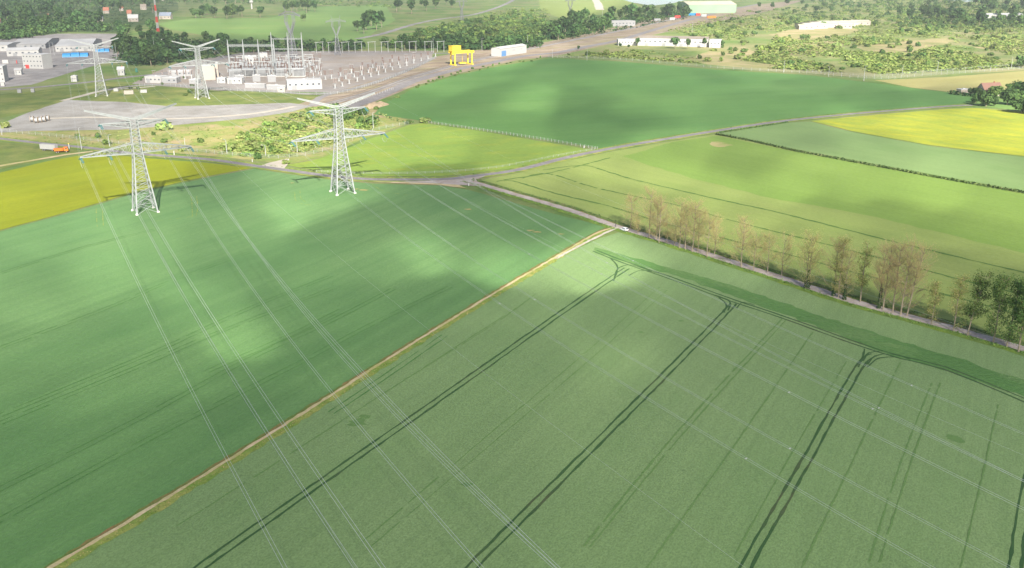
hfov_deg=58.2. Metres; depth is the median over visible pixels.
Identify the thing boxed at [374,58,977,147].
deep green field
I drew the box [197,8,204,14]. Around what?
broadleaf tree
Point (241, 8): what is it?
broadleaf tree
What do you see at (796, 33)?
sandy patch
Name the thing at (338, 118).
shrub
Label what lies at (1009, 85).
garden tree
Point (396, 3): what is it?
broadleaf tree
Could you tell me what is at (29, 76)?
industrial lot
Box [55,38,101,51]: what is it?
warehouse
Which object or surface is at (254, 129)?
shrub
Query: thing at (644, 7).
broadleaf tree
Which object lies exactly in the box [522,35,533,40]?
broadleaf tree
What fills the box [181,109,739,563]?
earth wire
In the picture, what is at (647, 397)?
power line
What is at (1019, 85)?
garden tree
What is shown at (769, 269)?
lane weeds
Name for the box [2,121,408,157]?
fence
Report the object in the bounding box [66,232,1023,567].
wheat field
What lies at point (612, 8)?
broadleaf tree
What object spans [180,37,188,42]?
broadleaf tree
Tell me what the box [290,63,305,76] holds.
transformer
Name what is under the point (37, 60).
office block
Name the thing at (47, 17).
broadleaf tree
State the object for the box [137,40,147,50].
broadleaf tree
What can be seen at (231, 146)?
shrub
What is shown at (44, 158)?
farm track
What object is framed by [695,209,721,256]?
poplar tree
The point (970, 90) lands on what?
garden tree
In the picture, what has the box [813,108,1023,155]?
rape field
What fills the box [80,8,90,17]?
broadleaf tree
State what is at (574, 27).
broadleaf tree
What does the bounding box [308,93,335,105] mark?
side path
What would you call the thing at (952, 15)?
broadleaf tree
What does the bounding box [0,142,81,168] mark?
rough meadow
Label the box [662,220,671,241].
poplar tree
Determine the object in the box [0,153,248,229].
yellowing field
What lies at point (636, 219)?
poplar tree
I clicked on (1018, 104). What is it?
garden tree
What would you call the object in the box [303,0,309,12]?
broadleaf tree
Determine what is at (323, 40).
broadleaf tree
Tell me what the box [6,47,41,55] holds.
warehouse
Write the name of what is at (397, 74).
perimeter road
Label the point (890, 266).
poplar tree
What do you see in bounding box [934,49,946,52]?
shrub
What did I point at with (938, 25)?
distant scrub
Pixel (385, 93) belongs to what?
haul road
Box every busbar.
[226,60,311,71]
[230,56,312,62]
[233,68,304,77]
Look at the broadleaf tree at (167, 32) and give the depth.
1325.06 m
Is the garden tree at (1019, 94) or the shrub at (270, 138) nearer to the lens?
the shrub at (270, 138)
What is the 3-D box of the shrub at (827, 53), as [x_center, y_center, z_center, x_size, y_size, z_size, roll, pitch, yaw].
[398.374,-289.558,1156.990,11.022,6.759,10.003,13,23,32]
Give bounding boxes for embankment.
[300,0,799,106]
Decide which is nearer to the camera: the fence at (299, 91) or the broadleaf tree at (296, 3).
the fence at (299, 91)
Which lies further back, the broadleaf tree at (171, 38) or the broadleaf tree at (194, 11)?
the broadleaf tree at (194, 11)
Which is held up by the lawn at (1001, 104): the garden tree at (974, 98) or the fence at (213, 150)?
the garden tree at (974, 98)
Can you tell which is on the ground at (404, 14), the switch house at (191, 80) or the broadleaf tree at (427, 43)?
the broadleaf tree at (427, 43)
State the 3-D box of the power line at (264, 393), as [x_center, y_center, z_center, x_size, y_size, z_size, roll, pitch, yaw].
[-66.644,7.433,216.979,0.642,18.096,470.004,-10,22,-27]
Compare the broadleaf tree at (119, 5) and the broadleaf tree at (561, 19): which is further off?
the broadleaf tree at (119, 5)
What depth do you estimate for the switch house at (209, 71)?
917.07 m
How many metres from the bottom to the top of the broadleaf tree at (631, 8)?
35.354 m
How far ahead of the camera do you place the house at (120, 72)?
956.18 m
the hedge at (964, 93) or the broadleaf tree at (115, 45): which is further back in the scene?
the broadleaf tree at (115, 45)
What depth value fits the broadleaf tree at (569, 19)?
1614.22 m
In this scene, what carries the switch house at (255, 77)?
on the substation platform
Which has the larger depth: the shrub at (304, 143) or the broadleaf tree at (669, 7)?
the broadleaf tree at (669, 7)
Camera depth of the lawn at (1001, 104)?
754.10 m
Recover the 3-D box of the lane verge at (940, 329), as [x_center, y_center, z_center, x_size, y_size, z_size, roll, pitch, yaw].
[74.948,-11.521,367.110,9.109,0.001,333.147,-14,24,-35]
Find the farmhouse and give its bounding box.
[977,81,1001,95]
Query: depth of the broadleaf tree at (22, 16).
1718.79 m
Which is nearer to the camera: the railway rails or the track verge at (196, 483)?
the track verge at (196, 483)
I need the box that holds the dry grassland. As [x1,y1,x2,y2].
[0,107,406,163]
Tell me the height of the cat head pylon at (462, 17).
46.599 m
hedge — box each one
[378,112,413,122]
[716,132,1023,193]
[719,121,787,132]
[947,90,977,96]
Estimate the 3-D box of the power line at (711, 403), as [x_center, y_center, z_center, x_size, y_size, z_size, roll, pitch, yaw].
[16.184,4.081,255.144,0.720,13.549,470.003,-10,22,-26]
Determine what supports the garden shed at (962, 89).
on the ground at (404, 14)
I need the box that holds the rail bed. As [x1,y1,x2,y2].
[318,16,687,105]
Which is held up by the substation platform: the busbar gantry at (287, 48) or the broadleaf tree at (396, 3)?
the busbar gantry at (287, 48)
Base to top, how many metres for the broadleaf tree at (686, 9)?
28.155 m
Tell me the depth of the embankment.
1244.95 m
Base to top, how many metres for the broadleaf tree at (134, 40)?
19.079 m
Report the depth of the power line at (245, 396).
213.15 m
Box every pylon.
[66,38,127,96]
[78,103,194,215]
[168,39,228,98]
[278,7,300,60]
[289,92,388,195]
[326,16,345,55]
[456,0,466,20]
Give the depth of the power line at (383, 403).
210.47 m
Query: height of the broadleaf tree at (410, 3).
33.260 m
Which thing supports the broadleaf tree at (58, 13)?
on the wood floor
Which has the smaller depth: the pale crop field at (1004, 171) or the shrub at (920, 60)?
the pale crop field at (1004, 171)
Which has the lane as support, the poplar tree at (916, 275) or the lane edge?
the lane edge
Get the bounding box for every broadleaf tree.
[1,8,12,18]
[7,20,14,29]
[12,21,23,29]
[15,3,30,15]
[18,13,27,19]
[25,4,32,10]
[27,15,36,22]
[38,18,49,26]
[41,2,55,13]
[42,14,51,20]
[53,10,62,21]
[65,18,72,24]
[66,9,83,23]
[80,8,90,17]
[88,17,95,25]
[91,11,102,21]
[108,0,114,8]
[109,40,122,56]
[110,37,121,53]
[113,20,121,25]
[115,25,125,34]
[115,33,122,40]
[116,2,123,11]
[119,41,129,51]
[121,52,130,60]
[122,24,130,33]
[122,34,131,43]
[130,37,139,46]
[135,25,142,31]
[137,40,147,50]
[138,31,144,37]
[139,45,157,65]
[144,18,155,29]
[144,28,157,39]
[157,31,162,38]
[157,46,171,62]
[159,39,171,47]
[164,30,172,35]
[164,35,176,51]
[173,33,180,39]
[180,32,188,37]
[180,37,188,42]
[189,8,199,17]
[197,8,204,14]
[201,31,208,39]
[203,3,212,11]
[211,7,217,14]
[211,42,218,51]
[215,32,222,43]
[219,33,229,44]
[222,6,230,15]
[228,8,235,16]
[238,5,243,11]
[249,41,256,51]
[255,6,263,13]
[264,42,276,49]
[282,1,289,8]
[293,0,299,7]
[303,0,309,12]
[310,0,317,8]
[320,38,325,46]
[352,20,359,30]
[359,20,367,30]
[360,10,371,24]
[366,9,375,25]
[371,12,381,29]
[379,36,388,44]
[380,14,385,26]
[393,0,400,11]
[400,39,408,49]
[406,0,414,13]
[408,36,419,49]
[423,0,428,10]
[425,38,431,45]
[432,0,439,8]
[435,32,444,38]
[457,38,464,44]
[467,35,478,44]
[507,37,514,44]
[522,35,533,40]
[538,23,548,33]
[545,20,554,31]
[552,20,559,28]
[554,24,562,35]
[558,16,565,24]
[562,18,569,35]
[567,9,575,18]
[567,16,573,24]
[568,22,579,32]
[573,10,582,21]
[576,18,582,27]
[580,7,589,15]
[580,13,588,24]
[589,13,596,21]
[594,17,604,27]
[601,16,608,26]
[606,11,614,18]
[608,6,615,12]
[617,9,622,17]
[622,5,626,15]
[625,2,637,19]
[633,11,639,18]
[642,4,647,15]
[646,11,652,17]
[647,4,655,10]
[662,2,675,17]
[669,37,679,45]
[682,4,691,13]
[907,9,913,16]
[909,3,914,8]
[919,3,931,14]
[934,6,941,15]
[941,8,947,16]
[948,11,957,20]
[954,6,965,17]
[959,15,971,23]
[976,9,988,22]
[979,5,986,11]
[987,0,997,11]
[996,14,1005,20]
[1002,4,1007,10]
[1006,12,1017,19]
[1007,7,1018,15]
[1013,4,1020,9]
[1015,14,1023,23]
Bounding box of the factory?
[638,35,709,46]
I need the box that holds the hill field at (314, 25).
[159,5,394,40]
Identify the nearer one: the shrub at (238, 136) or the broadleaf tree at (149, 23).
the shrub at (238, 136)
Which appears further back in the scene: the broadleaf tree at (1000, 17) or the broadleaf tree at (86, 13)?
the broadleaf tree at (86, 13)
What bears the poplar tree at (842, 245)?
on the ground at (404, 14)
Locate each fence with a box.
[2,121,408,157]
[139,61,424,93]
[316,149,594,173]
[433,121,597,148]
[551,55,1023,78]
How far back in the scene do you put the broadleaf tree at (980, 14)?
1719.07 m
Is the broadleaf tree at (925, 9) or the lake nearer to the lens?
the broadleaf tree at (925, 9)
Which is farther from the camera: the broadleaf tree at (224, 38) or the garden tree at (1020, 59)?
the broadleaf tree at (224, 38)
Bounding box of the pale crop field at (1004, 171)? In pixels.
[723,121,1023,190]
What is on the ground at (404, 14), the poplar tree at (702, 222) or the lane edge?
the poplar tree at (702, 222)
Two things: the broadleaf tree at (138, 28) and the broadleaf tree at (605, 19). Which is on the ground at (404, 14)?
the broadleaf tree at (138, 28)
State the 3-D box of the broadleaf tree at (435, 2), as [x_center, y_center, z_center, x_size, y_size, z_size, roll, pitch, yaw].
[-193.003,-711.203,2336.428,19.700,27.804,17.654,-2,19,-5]
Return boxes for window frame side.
[284,15,289,32]
[290,15,294,32]
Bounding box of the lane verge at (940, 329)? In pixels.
[476,186,1023,355]
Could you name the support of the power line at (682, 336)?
hanging from the pylon at (340, 141)
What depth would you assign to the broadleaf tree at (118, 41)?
1182.83 m
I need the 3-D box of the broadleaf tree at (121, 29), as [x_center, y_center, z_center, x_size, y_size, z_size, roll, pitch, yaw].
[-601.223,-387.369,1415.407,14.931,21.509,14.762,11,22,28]
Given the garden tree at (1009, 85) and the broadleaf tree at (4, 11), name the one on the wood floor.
the broadleaf tree at (4, 11)
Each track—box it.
[0,151,92,166]
[47,227,612,567]
[50,106,295,118]
[592,0,604,9]
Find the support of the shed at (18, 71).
on the ground at (404, 14)
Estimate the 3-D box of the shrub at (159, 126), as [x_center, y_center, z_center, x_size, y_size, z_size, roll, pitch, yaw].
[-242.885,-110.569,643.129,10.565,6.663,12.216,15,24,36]
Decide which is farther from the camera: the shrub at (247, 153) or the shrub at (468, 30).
the shrub at (468, 30)
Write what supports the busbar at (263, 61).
on the substation platform
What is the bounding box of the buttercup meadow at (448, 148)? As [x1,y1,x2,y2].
[288,123,589,175]
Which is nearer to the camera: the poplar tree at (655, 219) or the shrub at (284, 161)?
the poplar tree at (655, 219)
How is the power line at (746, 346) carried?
hanging from the pylon at (340, 141)
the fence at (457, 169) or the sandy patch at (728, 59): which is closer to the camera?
the fence at (457, 169)
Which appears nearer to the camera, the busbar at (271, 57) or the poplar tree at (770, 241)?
the poplar tree at (770, 241)
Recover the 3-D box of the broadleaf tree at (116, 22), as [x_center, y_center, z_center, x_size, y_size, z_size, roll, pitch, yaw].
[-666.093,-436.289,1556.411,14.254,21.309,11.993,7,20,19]
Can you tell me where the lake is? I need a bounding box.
[626,0,682,4]
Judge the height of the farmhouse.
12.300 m
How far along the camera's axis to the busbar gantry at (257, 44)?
994.12 m
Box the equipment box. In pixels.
[277,86,285,91]
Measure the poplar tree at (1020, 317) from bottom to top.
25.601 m
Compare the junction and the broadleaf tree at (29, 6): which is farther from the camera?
the broadleaf tree at (29, 6)
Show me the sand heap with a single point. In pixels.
(374, 104)
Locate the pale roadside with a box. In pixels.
[368,181,464,187]
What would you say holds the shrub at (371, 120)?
on the dry grassland
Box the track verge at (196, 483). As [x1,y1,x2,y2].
[53,229,610,567]
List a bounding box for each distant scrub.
[316,1,547,38]
[746,1,1023,27]
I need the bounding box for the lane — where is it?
[479,182,1023,350]
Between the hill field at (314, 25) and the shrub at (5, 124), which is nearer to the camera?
the shrub at (5, 124)
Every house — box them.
[103,7,109,12]
[117,65,124,75]
[127,14,138,21]
[140,4,146,9]
[144,75,167,82]
[159,12,172,18]
[161,76,180,82]
[168,69,191,75]
[189,78,200,83]
[202,64,215,79]
[215,62,218,76]
[217,76,226,82]
[227,77,244,83]
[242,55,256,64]
[252,74,260,81]
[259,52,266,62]
[267,74,275,81]
[286,78,321,89]
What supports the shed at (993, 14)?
on the scrubland
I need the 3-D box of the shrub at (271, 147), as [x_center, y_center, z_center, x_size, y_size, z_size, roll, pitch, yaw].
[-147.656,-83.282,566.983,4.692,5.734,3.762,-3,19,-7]
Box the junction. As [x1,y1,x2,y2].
[404,176,483,185]
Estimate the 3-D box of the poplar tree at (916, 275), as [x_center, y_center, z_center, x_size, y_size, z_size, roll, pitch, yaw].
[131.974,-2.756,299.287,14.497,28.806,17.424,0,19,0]
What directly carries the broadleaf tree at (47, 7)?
on the wood floor
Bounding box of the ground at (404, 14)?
[0,0,1023,567]
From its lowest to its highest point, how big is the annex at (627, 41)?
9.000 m
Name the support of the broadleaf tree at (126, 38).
on the industrial lot
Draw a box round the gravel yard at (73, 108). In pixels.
[0,100,310,132]
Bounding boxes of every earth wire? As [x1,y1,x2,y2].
[84,112,354,566]
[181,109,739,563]
[308,106,1017,452]
[384,98,1022,346]
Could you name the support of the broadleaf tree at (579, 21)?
on the ground at (404, 14)
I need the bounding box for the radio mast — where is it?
[154,0,161,39]
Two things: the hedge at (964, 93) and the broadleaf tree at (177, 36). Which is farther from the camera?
the broadleaf tree at (177, 36)
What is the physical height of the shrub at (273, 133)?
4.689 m
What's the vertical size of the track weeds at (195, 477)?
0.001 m
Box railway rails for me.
[314,40,568,103]
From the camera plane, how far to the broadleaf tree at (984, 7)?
1993.22 m
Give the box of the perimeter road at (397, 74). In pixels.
[107,57,436,94]
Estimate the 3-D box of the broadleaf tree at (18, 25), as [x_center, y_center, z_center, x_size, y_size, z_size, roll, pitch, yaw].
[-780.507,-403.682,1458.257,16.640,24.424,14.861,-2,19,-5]
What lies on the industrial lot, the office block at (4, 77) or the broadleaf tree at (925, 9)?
the office block at (4, 77)
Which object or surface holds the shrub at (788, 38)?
on the scrubland
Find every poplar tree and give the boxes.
[619,192,642,227]
[631,211,646,231]
[637,184,661,237]
[645,195,668,239]
[646,193,674,242]
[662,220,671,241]
[663,196,693,247]
[666,214,688,244]
[675,200,697,249]
[678,195,710,251]
[684,206,709,251]
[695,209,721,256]
[704,216,729,254]
[726,213,764,267]
[742,229,772,270]
[756,228,782,271]
[772,229,795,274]
[790,227,834,288]
[816,235,855,296]
[828,234,852,297]
[829,245,861,299]
[845,239,877,301]
[867,240,902,308]
[869,238,910,309]
[875,236,919,311]
[888,228,935,314]
[897,230,940,315]
[919,280,944,323]
[943,273,973,330]
[959,269,997,335]
[982,270,1019,342]
[994,276,1023,345]
[1005,277,1023,351]
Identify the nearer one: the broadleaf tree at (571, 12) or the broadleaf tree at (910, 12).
the broadleaf tree at (571, 12)
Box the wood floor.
[0,0,177,38]
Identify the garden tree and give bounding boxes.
[967,87,973,93]
[971,94,977,102]
[973,88,981,92]
[977,90,993,106]
[986,85,1003,95]
[991,95,998,104]
[999,87,1017,104]
[1005,83,1013,88]
[1009,98,1023,112]
[1012,79,1023,90]
[1012,89,1023,99]
[1015,55,1023,66]
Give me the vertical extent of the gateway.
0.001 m
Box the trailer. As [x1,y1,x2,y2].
[39,143,57,150]
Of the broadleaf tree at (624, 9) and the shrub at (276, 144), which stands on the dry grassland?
the shrub at (276, 144)
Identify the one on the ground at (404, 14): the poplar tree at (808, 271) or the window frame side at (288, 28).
the poplar tree at (808, 271)
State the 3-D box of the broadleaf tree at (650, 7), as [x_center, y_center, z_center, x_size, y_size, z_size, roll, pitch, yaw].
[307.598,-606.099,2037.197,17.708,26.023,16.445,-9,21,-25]
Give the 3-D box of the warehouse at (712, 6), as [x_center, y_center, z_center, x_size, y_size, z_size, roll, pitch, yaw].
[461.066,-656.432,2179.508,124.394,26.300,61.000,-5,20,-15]
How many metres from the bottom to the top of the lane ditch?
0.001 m
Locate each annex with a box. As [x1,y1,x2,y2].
[617,38,635,45]
[709,39,721,47]
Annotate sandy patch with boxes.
[688,47,776,69]
[769,28,860,39]
[787,41,843,53]
[857,37,952,52]
[975,45,1023,50]
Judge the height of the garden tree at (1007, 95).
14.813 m
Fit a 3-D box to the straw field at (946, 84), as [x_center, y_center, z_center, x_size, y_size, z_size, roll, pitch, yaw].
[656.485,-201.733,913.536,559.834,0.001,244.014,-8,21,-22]
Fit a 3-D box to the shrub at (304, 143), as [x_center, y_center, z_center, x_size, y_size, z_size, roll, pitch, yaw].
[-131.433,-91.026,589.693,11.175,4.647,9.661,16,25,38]
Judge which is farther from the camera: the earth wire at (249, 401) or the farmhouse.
the farmhouse
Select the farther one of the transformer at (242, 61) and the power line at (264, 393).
the transformer at (242, 61)
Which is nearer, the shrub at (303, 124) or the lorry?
the lorry
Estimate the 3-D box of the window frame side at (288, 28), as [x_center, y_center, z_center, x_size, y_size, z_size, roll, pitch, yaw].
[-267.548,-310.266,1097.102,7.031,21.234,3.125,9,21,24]
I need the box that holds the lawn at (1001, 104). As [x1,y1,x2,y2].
[974,96,1020,110]
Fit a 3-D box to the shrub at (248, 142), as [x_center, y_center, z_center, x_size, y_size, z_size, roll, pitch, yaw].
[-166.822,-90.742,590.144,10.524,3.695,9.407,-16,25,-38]
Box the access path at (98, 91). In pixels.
[60,86,155,100]
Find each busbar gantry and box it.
[227,39,275,67]
[270,32,303,74]
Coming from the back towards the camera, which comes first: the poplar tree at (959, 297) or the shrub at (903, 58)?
the shrub at (903, 58)
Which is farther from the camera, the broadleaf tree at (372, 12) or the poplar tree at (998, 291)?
the broadleaf tree at (372, 12)
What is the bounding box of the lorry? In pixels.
[53,146,68,152]
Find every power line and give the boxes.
[83,165,286,566]
[111,160,356,566]
[112,146,384,567]
[166,154,483,567]
[169,127,555,567]
[194,154,556,567]
[301,151,934,567]
[321,145,1009,567]
[328,126,1023,509]
[367,111,1004,470]
[367,140,1023,481]
[395,141,1022,433]
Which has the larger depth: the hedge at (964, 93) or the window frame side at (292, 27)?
the window frame side at (292, 27)
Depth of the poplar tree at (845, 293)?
314.95 m
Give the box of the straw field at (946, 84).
[876,71,1023,93]
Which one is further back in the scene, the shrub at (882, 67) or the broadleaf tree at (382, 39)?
the broadleaf tree at (382, 39)
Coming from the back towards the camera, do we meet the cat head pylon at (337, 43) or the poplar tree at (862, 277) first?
the cat head pylon at (337, 43)
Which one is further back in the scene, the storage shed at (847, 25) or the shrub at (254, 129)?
the storage shed at (847, 25)
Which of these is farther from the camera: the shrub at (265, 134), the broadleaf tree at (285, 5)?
the broadleaf tree at (285, 5)
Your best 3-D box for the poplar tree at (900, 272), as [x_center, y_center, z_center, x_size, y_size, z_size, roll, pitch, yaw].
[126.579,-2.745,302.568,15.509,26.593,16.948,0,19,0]
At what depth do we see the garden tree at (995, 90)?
791.51 m
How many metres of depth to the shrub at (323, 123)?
660.42 m
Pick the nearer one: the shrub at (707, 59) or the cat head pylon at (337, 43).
the shrub at (707, 59)
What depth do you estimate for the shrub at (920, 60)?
1060.77 m
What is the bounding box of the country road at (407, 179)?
[0,105,972,180]
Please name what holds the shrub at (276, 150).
on the dry grassland
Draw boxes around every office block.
[0,64,8,81]
[21,53,52,68]
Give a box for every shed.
[14,68,22,74]
[70,75,77,81]
[491,44,526,56]
[794,23,828,28]
[796,24,813,29]
[801,21,837,27]
[808,20,858,25]
[838,23,852,28]
[851,20,870,24]
[956,88,968,92]
[985,13,1020,18]
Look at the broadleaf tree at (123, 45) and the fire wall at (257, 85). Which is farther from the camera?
the broadleaf tree at (123, 45)
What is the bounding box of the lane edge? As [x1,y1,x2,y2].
[478,181,1022,344]
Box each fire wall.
[244,82,265,87]
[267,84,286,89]
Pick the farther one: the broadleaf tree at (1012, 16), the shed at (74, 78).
the broadleaf tree at (1012, 16)
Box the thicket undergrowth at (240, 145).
[47,107,382,156]
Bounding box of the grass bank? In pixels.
[0,81,323,117]
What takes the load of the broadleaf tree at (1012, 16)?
on the scrubland
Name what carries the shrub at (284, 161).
on the ground at (404, 14)
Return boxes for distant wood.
[0,0,387,39]
[119,10,688,64]
[811,0,1023,27]
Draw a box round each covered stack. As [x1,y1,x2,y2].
[62,52,89,56]
[95,48,109,51]
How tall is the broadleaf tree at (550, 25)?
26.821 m
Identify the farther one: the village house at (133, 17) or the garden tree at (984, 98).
the village house at (133, 17)
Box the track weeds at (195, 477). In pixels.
[44,228,606,567]
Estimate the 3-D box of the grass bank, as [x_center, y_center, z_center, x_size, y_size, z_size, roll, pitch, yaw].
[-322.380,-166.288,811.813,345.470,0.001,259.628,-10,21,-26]
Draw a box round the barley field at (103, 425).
[0,169,604,567]
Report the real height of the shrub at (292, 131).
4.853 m
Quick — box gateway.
[262,159,287,167]
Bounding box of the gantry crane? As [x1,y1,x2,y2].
[448,45,473,65]
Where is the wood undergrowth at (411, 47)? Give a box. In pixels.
[1,0,690,65]
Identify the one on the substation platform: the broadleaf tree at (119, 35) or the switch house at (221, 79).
the switch house at (221, 79)
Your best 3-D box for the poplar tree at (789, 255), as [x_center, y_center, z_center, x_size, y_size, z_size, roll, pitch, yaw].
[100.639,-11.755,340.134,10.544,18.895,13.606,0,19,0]
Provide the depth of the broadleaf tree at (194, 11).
1952.80 m
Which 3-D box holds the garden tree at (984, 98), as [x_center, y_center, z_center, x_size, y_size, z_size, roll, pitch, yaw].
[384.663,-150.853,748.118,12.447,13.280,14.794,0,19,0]
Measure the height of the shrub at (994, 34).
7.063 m
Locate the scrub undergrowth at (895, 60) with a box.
[409,0,1023,73]
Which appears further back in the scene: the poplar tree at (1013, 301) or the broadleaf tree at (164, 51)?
the broadleaf tree at (164, 51)
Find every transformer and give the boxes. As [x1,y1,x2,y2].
[227,63,240,77]
[236,58,247,67]
[242,63,255,76]
[258,63,270,76]
[274,57,282,68]
[275,62,288,76]
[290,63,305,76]
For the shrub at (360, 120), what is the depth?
665.47 m
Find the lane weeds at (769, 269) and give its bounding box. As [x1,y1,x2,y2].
[471,178,1023,345]
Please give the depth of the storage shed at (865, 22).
1728.63 m
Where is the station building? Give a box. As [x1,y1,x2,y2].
[610,20,634,25]
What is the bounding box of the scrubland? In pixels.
[553,0,1023,79]
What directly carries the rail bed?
on the embankment
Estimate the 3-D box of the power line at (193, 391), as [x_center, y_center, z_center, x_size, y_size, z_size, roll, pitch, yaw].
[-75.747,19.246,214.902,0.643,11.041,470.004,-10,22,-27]
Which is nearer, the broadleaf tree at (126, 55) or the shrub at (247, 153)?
the shrub at (247, 153)
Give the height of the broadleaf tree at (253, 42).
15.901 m
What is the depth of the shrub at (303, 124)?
650.95 m
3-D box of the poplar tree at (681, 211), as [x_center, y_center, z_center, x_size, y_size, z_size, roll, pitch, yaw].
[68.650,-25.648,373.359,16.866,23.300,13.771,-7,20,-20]
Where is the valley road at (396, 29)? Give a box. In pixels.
[354,0,513,38]
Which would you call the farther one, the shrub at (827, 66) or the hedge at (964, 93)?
the shrub at (827, 66)
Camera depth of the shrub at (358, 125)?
649.34 m
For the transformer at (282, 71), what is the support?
on the substation platform
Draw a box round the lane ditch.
[477,179,1023,344]
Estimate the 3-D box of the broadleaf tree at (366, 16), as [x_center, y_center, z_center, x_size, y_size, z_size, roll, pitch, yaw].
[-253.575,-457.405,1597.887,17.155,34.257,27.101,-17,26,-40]
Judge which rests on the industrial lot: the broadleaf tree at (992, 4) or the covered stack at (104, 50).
the covered stack at (104, 50)
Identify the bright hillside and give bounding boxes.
[539,0,641,17]
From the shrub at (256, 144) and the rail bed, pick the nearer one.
the shrub at (256, 144)
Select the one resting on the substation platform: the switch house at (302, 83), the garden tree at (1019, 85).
the switch house at (302, 83)
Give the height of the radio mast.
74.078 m
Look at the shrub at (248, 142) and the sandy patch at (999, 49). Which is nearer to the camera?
the shrub at (248, 142)
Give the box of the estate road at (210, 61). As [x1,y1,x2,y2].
[0,51,449,89]
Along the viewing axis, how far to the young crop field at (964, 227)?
444.38 m
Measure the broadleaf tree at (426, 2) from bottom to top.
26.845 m
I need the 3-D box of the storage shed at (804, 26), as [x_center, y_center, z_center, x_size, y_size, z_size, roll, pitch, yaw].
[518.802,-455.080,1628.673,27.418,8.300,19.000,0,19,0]
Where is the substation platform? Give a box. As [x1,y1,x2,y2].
[132,51,432,91]
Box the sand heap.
[365,101,388,108]
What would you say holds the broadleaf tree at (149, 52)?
on the ground at (404, 14)
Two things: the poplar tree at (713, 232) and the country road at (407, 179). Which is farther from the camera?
the country road at (407, 179)
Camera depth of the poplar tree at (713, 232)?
363.63 m
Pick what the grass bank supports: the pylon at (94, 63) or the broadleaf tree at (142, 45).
the pylon at (94, 63)
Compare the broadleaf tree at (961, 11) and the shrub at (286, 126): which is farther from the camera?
the broadleaf tree at (961, 11)
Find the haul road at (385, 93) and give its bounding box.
[345,4,756,106]
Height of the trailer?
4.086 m
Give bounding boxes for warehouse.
[0,42,19,50]
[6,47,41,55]
[14,38,58,47]
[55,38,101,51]
[677,1,736,12]
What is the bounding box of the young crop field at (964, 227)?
[482,134,1023,340]
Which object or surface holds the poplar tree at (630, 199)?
on the ground at (404, 14)
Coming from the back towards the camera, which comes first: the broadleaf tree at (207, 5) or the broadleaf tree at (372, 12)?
the broadleaf tree at (207, 5)
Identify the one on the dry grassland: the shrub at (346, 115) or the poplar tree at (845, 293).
the shrub at (346, 115)
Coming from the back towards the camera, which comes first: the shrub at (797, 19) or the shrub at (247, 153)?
the shrub at (797, 19)
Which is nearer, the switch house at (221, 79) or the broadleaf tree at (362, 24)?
the switch house at (221, 79)
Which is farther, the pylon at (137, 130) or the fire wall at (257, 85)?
the fire wall at (257, 85)
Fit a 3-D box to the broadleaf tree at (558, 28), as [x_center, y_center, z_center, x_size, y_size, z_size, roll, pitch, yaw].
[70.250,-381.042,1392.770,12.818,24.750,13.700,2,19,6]
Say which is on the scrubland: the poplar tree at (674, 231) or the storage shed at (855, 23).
the storage shed at (855, 23)
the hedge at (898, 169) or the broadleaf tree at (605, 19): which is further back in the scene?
the broadleaf tree at (605, 19)
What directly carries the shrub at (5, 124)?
on the gravel yard at (73, 108)
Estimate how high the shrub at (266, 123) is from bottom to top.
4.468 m
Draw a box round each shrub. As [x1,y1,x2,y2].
[0,121,10,127]
[101,139,110,143]
[154,121,172,130]
[221,142,236,150]
[235,134,245,138]
[238,151,253,156]
[244,140,259,144]
[249,147,262,151]
[250,128,260,131]
[250,141,262,147]
[253,151,261,158]
[261,121,270,125]
[261,131,270,137]
[263,136,275,141]
[267,141,283,147]
[268,144,274,151]
[270,131,278,135]
[271,120,277,125]
[272,148,282,152]
[280,123,290,128]
[281,159,289,163]
[288,129,295,134]
[291,133,306,137]
[296,112,308,116]
[299,138,314,145]
[300,121,307,126]
[319,121,327,124]
[327,121,339,126]
[331,115,344,121]
[341,112,349,120]
[347,112,355,118]
[354,122,361,127]
[356,116,363,122]
[358,107,367,115]
[362,123,369,127]
[363,117,376,124]
[419,117,430,122]
[464,28,474,32]
[473,27,481,31]
[485,28,495,34]
[703,57,711,60]
[757,45,765,49]
[782,36,791,41]
[793,17,801,22]
[820,64,834,69]
[825,51,833,55]
[832,42,841,47]
[843,54,852,60]
[851,36,862,40]
[880,65,891,70]
[894,29,900,33]
[899,56,909,60]
[912,58,923,63]
[918,30,927,34]
[924,26,931,31]
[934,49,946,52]
[981,24,990,29]
[989,33,1001,36]
[989,43,1000,48]
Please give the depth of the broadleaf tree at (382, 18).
1672.57 m
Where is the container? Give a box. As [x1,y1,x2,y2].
[124,90,133,93]
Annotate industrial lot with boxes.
[0,34,120,87]
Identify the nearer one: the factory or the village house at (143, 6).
the factory
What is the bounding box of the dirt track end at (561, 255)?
[556,227,619,258]
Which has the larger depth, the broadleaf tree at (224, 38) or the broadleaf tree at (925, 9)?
the broadleaf tree at (925, 9)
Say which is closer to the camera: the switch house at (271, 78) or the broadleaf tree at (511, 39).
the switch house at (271, 78)
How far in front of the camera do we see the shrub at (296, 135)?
613.35 m
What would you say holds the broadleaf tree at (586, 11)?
on the ground at (404, 14)
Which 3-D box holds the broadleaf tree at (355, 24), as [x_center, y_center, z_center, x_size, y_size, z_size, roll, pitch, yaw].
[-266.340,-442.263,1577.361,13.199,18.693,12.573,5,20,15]

